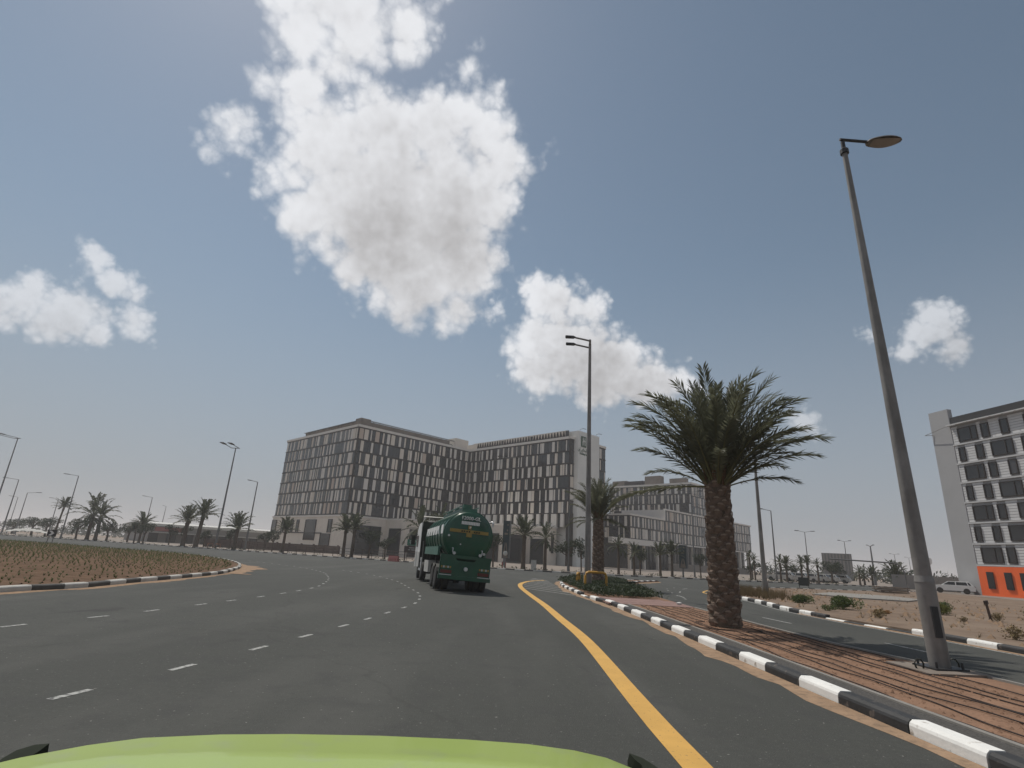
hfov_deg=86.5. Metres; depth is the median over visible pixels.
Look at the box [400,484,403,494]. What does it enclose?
window pane
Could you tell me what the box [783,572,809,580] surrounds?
parked car
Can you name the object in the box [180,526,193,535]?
tree
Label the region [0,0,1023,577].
sky
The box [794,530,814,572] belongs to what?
street lamp
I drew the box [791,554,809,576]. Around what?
palm tree
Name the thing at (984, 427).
window
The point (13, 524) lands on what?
tree
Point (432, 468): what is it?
window pane
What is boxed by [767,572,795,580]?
parked car
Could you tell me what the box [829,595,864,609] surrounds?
shrub
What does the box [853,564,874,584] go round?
palm tree
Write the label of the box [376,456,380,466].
window pane
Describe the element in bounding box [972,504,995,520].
window
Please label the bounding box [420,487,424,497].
window pane
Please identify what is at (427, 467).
window pane
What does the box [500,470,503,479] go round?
window pane
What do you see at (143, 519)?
palm tree
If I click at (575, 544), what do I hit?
tree
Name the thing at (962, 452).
window
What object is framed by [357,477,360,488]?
window pane
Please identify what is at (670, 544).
palm tree
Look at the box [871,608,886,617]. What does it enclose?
shrub
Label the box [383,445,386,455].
window pane
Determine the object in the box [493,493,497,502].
window pane
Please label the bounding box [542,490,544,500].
window pane
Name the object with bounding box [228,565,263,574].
sand drift
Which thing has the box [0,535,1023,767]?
road
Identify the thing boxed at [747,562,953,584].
treeline
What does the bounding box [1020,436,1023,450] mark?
window
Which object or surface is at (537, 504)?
window pane
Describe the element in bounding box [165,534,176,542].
door
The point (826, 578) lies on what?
parked car
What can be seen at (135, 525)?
tree
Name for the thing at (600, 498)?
date palm
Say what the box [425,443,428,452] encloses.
window pane
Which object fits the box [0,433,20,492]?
street lamp
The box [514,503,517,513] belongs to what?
window pane
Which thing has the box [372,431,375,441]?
window pane
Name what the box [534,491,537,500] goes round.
window pane
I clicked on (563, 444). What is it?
window pane
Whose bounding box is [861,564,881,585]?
palm tree
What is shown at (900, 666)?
drip hose
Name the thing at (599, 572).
hoop barrier
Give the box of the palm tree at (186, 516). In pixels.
[167,504,205,545]
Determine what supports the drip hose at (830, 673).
on the median island at (976, 714)
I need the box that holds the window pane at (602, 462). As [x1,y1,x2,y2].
[601,460,604,470]
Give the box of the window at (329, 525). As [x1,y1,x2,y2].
[326,519,332,532]
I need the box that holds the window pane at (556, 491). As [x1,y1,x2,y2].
[555,489,557,499]
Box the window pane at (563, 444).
[561,440,565,450]
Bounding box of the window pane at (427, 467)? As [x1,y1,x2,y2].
[425,465,428,474]
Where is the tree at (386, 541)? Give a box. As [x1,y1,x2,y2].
[374,536,396,557]
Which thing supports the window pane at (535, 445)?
in the hotel
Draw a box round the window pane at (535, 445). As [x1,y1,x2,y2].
[534,444,536,453]
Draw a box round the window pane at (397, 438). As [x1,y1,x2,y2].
[395,436,398,445]
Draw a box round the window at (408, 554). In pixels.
[407,529,417,556]
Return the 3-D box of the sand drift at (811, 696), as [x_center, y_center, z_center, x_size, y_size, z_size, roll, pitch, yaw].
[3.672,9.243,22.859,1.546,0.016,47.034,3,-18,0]
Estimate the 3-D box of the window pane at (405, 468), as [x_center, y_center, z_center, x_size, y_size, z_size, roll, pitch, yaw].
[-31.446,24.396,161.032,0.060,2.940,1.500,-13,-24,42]
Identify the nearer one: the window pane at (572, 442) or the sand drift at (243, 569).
the sand drift at (243, 569)
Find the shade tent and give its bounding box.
[2,528,46,534]
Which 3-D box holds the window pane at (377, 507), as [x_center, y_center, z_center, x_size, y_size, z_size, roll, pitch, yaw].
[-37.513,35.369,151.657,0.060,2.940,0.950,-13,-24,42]
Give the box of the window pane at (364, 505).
[362,504,365,514]
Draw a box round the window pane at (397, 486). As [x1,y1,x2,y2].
[394,483,399,493]
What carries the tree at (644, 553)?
on the pavement
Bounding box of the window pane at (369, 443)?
[367,442,370,452]
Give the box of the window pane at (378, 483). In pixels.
[375,480,380,490]
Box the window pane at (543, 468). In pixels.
[542,466,544,476]
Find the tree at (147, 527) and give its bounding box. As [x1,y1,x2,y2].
[137,523,156,542]
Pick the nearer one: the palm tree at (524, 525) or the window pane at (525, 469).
the palm tree at (524, 525)
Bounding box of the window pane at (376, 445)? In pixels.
[374,443,378,453]
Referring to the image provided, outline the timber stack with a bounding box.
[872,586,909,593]
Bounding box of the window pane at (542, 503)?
[541,502,543,512]
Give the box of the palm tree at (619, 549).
[605,534,629,573]
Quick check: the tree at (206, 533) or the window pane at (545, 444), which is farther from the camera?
the window pane at (545, 444)
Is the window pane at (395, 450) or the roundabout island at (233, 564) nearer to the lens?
the roundabout island at (233, 564)
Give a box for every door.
[147,532,158,541]
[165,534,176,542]
[186,535,193,542]
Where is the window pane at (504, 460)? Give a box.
[502,459,505,468]
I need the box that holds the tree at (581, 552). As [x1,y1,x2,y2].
[576,543,584,571]
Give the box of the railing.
[248,543,414,560]
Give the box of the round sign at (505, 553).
[502,551,507,567]
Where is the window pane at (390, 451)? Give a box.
[388,446,392,456]
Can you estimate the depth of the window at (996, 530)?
71.75 m
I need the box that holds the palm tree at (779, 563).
[770,554,788,581]
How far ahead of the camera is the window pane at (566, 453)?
151.59 m
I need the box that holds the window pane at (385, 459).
[383,457,386,467]
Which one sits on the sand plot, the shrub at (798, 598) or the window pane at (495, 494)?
the shrub at (798, 598)
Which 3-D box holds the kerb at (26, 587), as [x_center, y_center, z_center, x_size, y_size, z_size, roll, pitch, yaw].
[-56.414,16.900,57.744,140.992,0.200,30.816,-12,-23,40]
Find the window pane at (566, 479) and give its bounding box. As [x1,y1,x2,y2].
[564,476,568,486]
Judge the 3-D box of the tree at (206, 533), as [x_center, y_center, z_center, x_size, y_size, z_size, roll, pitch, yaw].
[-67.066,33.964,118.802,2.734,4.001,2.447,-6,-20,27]
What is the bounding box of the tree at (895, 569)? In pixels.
[876,559,913,577]
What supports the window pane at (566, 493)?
in the hotel
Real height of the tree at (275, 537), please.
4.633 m
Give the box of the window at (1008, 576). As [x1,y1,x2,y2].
[1004,573,1014,589]
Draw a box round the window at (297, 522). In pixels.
[295,520,299,531]
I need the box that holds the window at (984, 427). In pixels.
[979,422,990,437]
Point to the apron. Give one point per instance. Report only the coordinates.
(1010, 598)
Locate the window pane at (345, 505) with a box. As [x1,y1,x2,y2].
[343,502,347,512]
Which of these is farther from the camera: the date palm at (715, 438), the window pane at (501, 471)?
the window pane at (501, 471)
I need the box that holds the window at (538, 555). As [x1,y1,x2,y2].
[529,539,543,563]
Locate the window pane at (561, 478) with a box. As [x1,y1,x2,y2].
[560,477,563,487]
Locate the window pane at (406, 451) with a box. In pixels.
[404,450,407,459]
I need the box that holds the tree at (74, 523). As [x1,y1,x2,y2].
[67,519,85,538]
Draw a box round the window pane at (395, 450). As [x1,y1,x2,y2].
[392,447,397,457]
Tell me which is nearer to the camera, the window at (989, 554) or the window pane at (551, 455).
the window at (989, 554)
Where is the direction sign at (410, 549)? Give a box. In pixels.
[404,539,416,557]
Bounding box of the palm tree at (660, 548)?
[646,541,671,575]
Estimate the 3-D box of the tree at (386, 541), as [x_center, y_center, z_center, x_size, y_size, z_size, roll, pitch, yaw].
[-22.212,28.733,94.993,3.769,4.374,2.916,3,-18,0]
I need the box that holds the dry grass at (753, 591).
[739,584,804,600]
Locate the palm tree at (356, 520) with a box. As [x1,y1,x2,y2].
[340,512,369,557]
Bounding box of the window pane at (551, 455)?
[550,454,553,463]
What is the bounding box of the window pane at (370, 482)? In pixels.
[368,479,372,489]
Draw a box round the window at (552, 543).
[551,534,553,552]
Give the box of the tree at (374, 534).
[359,530,382,557]
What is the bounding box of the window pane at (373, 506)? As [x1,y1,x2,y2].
[371,505,375,515]
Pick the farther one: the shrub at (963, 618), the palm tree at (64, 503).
the palm tree at (64, 503)
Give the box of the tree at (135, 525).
[131,522,143,542]
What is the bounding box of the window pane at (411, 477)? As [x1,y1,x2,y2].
[409,474,413,483]
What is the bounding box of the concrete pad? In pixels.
[812,592,916,601]
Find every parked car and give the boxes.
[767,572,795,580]
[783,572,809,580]
[796,573,822,582]
[810,574,830,582]
[820,574,840,582]
[829,575,851,582]
[936,581,975,593]
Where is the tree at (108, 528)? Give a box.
[99,522,119,540]
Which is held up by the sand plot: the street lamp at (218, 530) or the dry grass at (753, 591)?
the dry grass at (753, 591)
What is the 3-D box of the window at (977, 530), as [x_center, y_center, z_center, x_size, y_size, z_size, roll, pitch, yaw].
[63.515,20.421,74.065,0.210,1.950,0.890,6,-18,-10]
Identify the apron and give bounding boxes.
[904,589,1023,600]
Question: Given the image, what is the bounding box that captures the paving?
[597,596,693,607]
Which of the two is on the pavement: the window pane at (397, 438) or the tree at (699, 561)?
the tree at (699, 561)
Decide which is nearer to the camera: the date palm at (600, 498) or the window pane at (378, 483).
the date palm at (600, 498)
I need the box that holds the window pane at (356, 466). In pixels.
[354,464,358,474]
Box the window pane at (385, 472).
[382,469,387,479]
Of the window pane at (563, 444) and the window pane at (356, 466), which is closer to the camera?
the window pane at (356, 466)
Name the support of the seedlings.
on the roundabout island at (233, 564)
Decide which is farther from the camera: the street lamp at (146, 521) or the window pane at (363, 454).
the street lamp at (146, 521)
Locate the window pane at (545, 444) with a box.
[544,443,547,452]
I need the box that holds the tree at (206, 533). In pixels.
[200,530,212,546]
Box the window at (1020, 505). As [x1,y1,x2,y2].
[1016,502,1023,517]
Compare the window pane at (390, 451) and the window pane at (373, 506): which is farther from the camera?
the window pane at (390, 451)
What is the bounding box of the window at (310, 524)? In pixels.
[302,519,316,539]
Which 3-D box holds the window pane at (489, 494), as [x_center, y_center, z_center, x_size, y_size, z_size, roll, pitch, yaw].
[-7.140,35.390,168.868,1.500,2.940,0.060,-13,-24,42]
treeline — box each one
[0,522,124,537]
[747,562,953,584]
[876,569,956,583]
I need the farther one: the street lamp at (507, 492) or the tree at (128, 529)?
the tree at (128, 529)
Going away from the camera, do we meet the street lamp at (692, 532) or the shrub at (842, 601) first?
the shrub at (842, 601)
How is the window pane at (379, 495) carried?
in the hotel
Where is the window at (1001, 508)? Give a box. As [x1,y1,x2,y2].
[996,503,1008,518]
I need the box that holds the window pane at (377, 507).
[375,505,379,515]
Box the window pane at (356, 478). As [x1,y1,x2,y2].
[353,477,357,487]
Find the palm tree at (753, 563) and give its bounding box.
[748,553,757,580]
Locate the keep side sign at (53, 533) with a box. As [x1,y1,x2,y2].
[46,530,57,542]
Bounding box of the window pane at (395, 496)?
[393,495,397,505]
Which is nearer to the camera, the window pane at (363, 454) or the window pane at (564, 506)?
the window pane at (564, 506)
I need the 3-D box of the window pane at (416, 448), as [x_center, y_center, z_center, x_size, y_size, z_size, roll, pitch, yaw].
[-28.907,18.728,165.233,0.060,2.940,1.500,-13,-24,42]
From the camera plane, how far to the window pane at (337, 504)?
149.01 m
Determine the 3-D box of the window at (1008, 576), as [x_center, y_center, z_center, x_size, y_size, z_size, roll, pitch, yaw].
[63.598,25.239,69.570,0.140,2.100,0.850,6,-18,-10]
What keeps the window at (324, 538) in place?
in the hotel
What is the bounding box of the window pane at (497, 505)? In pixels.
[495,504,499,513]
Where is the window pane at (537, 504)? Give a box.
[535,503,538,512]
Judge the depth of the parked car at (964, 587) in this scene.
73.75 m
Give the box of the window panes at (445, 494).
[275,435,489,514]
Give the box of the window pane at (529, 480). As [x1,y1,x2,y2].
[527,479,531,489]
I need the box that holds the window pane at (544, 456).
[543,454,546,464]
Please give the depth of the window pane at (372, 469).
152.47 m
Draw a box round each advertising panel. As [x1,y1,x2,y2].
[502,521,511,562]
[679,545,687,576]
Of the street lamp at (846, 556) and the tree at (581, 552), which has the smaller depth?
the tree at (581, 552)
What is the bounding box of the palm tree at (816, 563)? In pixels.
[809,557,824,582]
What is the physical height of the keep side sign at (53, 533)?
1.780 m
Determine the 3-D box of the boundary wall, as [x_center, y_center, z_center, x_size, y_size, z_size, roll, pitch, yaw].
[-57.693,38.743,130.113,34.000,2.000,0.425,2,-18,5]
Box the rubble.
[758,589,1023,645]
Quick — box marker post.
[983,600,992,620]
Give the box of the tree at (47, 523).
[38,516,63,536]
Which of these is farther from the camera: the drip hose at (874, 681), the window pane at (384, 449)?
the window pane at (384, 449)
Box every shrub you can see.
[789,594,815,603]
[820,604,836,610]
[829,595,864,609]
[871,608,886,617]
[939,601,952,611]
[939,603,951,614]
[957,616,967,621]
[991,612,1005,620]
[997,624,1023,639]
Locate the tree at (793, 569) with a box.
[783,565,800,572]
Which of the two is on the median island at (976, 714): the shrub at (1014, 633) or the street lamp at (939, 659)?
the street lamp at (939, 659)
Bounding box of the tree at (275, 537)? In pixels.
[266,530,281,550]
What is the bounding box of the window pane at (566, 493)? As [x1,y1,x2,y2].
[565,489,568,499]
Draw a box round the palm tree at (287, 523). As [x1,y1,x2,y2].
[273,516,301,552]
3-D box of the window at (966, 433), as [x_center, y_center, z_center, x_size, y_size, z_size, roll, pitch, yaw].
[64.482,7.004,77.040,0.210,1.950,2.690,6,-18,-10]
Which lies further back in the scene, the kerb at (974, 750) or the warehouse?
the warehouse
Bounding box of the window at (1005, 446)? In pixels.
[990,438,1015,455]
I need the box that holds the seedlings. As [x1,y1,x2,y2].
[0,539,231,583]
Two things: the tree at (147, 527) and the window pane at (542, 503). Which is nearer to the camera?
the tree at (147, 527)
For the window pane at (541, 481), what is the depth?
155.64 m
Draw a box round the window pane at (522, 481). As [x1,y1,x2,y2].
[520,480,524,489]
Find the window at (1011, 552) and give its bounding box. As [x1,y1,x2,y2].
[1005,547,1017,562]
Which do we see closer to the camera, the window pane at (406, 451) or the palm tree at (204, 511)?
the palm tree at (204, 511)
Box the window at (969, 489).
[965,485,974,499]
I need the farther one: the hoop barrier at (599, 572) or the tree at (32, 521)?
the tree at (32, 521)
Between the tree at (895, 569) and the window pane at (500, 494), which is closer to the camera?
the tree at (895, 569)
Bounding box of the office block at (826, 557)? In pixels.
[821,553,853,580]
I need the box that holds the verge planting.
[0,533,839,583]
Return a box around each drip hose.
[644,606,1023,744]
[652,605,1023,723]
[652,606,1023,736]
[661,606,1023,715]
[674,607,1023,713]
[680,607,1023,706]
[686,607,1023,701]
[744,621,1023,695]
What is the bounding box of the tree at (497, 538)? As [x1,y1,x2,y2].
[491,534,503,566]
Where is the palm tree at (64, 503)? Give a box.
[52,496,76,537]
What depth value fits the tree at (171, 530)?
118.41 m
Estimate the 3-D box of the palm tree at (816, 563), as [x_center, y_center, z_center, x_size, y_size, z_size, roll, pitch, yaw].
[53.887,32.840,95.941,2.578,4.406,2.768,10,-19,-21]
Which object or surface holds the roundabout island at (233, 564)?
on the road
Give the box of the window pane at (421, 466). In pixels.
[420,464,424,474]
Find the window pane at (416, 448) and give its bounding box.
[414,440,418,450]
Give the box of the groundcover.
[556,574,662,597]
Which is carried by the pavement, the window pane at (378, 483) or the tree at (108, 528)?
the tree at (108, 528)
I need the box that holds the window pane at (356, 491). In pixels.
[354,490,357,500]
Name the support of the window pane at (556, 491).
in the hotel
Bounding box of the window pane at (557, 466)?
[555,465,558,475]
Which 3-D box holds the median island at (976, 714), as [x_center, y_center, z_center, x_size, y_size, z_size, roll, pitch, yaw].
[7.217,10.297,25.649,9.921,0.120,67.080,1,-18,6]
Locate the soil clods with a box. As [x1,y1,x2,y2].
[640,604,1023,741]
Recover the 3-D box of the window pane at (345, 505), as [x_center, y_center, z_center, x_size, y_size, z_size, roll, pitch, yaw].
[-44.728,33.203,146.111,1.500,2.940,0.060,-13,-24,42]
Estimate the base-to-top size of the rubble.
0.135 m
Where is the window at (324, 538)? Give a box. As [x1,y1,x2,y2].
[318,533,329,545]
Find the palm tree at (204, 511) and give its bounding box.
[184,499,224,546]
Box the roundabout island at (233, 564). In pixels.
[0,540,237,585]
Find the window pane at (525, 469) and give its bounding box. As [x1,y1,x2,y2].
[523,468,527,477]
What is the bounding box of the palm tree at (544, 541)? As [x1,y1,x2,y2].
[531,521,561,569]
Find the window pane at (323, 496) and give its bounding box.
[321,491,325,501]
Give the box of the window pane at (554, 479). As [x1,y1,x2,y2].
[553,477,555,487]
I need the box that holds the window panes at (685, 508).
[603,485,750,551]
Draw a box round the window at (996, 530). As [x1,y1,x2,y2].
[991,526,1002,540]
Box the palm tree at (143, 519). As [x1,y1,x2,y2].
[127,511,157,542]
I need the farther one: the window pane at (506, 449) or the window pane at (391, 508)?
the window pane at (506, 449)
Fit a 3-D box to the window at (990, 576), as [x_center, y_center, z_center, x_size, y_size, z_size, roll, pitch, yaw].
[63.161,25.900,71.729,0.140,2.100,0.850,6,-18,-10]
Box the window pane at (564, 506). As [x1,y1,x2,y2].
[563,502,565,512]
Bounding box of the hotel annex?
[603,476,752,573]
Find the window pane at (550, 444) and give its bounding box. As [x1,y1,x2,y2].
[548,442,551,452]
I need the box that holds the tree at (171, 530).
[165,524,179,544]
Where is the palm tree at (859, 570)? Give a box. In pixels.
[848,565,869,584]
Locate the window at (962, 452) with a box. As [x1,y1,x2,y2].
[958,447,966,460]
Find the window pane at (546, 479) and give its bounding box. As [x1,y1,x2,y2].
[545,478,547,488]
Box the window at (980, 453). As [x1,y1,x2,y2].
[974,443,985,458]
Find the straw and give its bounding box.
[749,585,1023,637]
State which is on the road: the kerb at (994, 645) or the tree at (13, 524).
the kerb at (994, 645)
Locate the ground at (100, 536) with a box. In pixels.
[0,529,887,581]
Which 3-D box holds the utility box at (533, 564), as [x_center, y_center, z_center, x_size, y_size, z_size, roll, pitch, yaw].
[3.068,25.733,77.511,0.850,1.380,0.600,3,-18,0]
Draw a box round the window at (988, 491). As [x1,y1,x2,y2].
[982,483,993,498]
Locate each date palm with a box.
[564,477,631,581]
[606,361,835,628]
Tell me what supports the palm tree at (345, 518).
on the pavement
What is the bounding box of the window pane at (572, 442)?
[571,440,573,450]
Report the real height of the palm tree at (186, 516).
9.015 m
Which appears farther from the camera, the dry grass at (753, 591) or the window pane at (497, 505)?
the window pane at (497, 505)
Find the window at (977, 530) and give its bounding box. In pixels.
[973,526,983,541]
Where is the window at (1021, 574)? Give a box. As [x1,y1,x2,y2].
[1019,573,1023,590]
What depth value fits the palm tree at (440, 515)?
89.65 m
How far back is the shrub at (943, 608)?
26.64 m
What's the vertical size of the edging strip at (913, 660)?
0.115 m
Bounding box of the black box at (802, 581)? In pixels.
[798,577,808,587]
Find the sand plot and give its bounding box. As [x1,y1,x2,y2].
[741,588,1023,646]
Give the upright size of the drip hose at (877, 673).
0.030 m
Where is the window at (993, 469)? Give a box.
[987,461,998,476]
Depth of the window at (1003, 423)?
72.33 m
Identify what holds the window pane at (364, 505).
in the hotel
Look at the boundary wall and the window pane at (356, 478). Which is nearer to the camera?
the boundary wall
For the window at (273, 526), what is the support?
in the hotel
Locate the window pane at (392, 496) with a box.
[389,495,393,505]
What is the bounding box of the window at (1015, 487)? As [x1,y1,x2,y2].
[998,480,1023,496]
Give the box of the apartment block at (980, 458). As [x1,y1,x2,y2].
[925,400,1023,597]
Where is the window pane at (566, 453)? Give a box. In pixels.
[565,452,568,462]
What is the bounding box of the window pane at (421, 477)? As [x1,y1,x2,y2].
[419,476,422,485]
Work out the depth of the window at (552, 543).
144.83 m
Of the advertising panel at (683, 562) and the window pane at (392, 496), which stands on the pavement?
the advertising panel at (683, 562)
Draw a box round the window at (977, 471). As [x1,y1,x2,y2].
[964,463,986,479]
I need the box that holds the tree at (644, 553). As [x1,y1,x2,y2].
[634,545,647,574]
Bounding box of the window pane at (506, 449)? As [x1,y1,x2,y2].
[504,448,507,457]
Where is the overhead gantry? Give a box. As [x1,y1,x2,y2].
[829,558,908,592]
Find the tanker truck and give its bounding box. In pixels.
[411,504,493,591]
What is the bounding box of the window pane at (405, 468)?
[403,461,407,471]
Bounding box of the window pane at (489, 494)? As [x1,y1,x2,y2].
[487,493,490,502]
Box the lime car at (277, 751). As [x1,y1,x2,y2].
[0,734,656,767]
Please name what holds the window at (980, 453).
in the apartment block at (980, 458)
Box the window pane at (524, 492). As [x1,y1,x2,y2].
[523,491,526,501]
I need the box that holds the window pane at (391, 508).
[389,507,393,517]
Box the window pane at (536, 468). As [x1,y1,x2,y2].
[535,467,537,476]
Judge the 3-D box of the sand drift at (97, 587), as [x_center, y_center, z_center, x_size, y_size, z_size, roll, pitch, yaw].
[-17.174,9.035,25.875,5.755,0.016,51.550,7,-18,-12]
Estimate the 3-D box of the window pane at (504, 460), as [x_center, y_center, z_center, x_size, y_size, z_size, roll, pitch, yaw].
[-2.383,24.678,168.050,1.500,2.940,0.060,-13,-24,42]
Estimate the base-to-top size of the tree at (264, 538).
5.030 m
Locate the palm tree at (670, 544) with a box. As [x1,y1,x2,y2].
[661,539,685,576]
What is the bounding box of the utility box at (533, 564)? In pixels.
[531,559,535,569]
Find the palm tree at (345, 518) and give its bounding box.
[328,513,361,556]
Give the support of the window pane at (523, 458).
in the hotel
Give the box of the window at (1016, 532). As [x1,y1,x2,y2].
[1007,525,1023,540]
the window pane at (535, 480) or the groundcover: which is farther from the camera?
the window pane at (535, 480)
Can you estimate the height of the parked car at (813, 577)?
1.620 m
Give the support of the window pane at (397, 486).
in the hotel
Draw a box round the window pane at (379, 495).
[376,493,381,503]
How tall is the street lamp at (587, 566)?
15.829 m
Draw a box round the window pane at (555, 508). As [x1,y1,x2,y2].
[553,502,557,512]
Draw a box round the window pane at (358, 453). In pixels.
[355,452,359,462]
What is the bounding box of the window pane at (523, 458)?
[522,457,525,466]
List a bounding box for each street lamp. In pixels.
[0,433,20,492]
[0,477,18,533]
[14,492,41,533]
[60,473,78,537]
[141,495,152,540]
[213,442,239,547]
[244,480,257,549]
[498,456,520,564]
[565,335,591,583]
[567,499,572,570]
[679,490,701,576]
[753,459,768,594]
[760,508,777,580]
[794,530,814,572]
[838,540,850,582]
[839,135,991,677]
[868,545,876,584]
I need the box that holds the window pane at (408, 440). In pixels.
[406,439,409,448]
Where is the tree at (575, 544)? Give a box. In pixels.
[552,536,584,570]
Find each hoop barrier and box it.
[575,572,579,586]
[584,571,607,585]
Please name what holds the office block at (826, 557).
on the ground at (100, 536)
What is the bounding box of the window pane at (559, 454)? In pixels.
[558,453,561,462]
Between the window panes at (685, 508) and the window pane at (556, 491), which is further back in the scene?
the window panes at (685, 508)
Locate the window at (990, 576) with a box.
[986,572,995,588]
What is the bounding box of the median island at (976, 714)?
[563,580,1023,743]
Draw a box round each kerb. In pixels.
[0,534,890,586]
[0,540,240,591]
[560,579,1023,767]
[741,587,1023,653]
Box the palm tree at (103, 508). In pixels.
[76,495,122,539]
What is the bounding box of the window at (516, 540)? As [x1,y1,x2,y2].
[506,534,521,562]
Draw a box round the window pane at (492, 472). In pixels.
[490,471,493,480]
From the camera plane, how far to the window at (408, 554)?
145.86 m
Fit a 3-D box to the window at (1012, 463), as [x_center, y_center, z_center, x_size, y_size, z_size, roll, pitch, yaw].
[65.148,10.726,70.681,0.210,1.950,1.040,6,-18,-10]
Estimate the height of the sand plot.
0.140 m
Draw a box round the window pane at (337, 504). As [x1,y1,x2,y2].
[335,502,339,512]
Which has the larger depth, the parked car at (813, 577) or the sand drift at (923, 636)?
the parked car at (813, 577)
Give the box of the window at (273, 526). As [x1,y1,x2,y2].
[270,520,276,530]
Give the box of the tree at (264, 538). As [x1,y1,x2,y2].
[257,531,273,549]
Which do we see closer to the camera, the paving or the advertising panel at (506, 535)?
the paving
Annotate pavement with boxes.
[3,532,892,586]
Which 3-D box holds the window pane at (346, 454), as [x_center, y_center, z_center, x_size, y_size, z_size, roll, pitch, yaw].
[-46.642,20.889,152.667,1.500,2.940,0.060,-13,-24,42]
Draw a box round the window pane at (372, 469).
[369,467,374,477]
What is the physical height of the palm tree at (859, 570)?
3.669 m
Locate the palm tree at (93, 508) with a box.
[63,492,121,539]
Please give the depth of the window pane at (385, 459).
156.14 m
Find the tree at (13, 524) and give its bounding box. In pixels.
[2,518,29,533]
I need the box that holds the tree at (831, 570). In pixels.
[819,561,843,582]
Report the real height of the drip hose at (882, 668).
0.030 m
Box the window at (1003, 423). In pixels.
[998,418,1009,433]
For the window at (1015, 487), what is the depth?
70.61 m
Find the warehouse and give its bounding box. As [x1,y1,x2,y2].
[123,520,269,544]
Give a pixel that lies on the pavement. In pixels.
(646, 572)
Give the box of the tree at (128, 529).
[119,523,139,541]
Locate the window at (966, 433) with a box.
[956,425,978,441]
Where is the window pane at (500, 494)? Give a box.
[498,493,501,501]
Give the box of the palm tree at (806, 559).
[800,554,815,582]
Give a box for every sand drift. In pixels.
[0,564,243,594]
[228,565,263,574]
[554,581,985,767]
[797,613,1023,655]
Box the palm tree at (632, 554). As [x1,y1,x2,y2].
[623,541,643,574]
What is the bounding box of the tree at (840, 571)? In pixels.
[828,564,846,574]
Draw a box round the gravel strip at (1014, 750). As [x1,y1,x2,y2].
[624,604,1023,757]
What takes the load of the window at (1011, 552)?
in the apartment block at (980, 458)
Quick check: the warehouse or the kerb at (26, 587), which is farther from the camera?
the warehouse
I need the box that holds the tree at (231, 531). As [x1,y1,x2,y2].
[225,529,234,548]
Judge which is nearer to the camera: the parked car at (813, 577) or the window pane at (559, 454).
the parked car at (813, 577)
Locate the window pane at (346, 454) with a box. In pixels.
[344,453,347,463]
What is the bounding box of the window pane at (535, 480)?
[534,479,536,488]
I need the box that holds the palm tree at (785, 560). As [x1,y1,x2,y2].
[781,555,794,581]
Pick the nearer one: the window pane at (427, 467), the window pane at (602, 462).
the window pane at (602, 462)
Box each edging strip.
[628,604,1023,749]
[694,607,1023,686]
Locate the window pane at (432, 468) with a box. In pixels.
[430,466,433,475]
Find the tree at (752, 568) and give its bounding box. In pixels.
[743,563,760,578]
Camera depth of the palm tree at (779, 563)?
91.61 m
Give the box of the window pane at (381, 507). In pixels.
[379,506,383,516]
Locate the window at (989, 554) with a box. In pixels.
[980,547,1004,562]
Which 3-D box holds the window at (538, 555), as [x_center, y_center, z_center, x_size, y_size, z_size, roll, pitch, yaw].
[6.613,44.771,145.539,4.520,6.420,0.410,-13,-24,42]
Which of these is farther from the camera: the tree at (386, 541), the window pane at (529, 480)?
the window pane at (529, 480)
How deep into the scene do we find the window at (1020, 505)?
69.24 m
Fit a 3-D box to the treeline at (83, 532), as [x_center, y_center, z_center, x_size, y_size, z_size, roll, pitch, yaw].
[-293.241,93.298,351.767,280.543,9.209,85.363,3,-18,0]
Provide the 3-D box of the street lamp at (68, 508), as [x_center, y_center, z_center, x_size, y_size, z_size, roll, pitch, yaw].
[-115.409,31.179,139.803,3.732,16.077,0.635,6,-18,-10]
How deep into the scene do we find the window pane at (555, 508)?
149.86 m
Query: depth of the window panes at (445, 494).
172.58 m
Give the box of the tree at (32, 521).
[20,516,49,535]
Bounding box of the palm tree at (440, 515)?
[424,502,447,520]
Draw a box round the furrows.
[0,547,227,584]
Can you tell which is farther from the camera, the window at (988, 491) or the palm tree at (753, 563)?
the palm tree at (753, 563)
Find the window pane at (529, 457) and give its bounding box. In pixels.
[528,456,531,465]
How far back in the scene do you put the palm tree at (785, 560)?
92.16 m
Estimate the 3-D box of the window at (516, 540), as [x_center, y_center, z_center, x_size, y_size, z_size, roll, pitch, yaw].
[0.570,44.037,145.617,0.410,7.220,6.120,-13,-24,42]
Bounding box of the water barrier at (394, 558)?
[388,555,398,561]
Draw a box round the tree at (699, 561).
[692,553,707,577]
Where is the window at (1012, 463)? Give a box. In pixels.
[1007,458,1019,474]
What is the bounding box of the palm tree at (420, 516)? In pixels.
[395,505,436,544]
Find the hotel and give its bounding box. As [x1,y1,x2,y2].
[269,418,605,566]
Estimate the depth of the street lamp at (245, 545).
115.72 m
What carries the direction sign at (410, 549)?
on the pavement
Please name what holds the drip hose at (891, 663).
on the median island at (976, 714)
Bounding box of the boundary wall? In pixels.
[203,539,339,553]
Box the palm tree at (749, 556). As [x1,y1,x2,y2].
[742,550,756,579]
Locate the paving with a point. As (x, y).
(637, 601)
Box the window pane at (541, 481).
[539,478,543,488]
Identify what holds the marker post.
on the sand plot
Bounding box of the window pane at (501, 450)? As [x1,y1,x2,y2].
[499,449,502,457]
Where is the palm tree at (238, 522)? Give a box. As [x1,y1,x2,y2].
[221,511,255,549]
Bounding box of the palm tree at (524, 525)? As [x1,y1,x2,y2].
[509,515,543,568]
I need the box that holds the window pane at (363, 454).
[360,453,364,463]
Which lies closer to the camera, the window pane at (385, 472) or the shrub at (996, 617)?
the shrub at (996, 617)
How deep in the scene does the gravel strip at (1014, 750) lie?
7.42 m

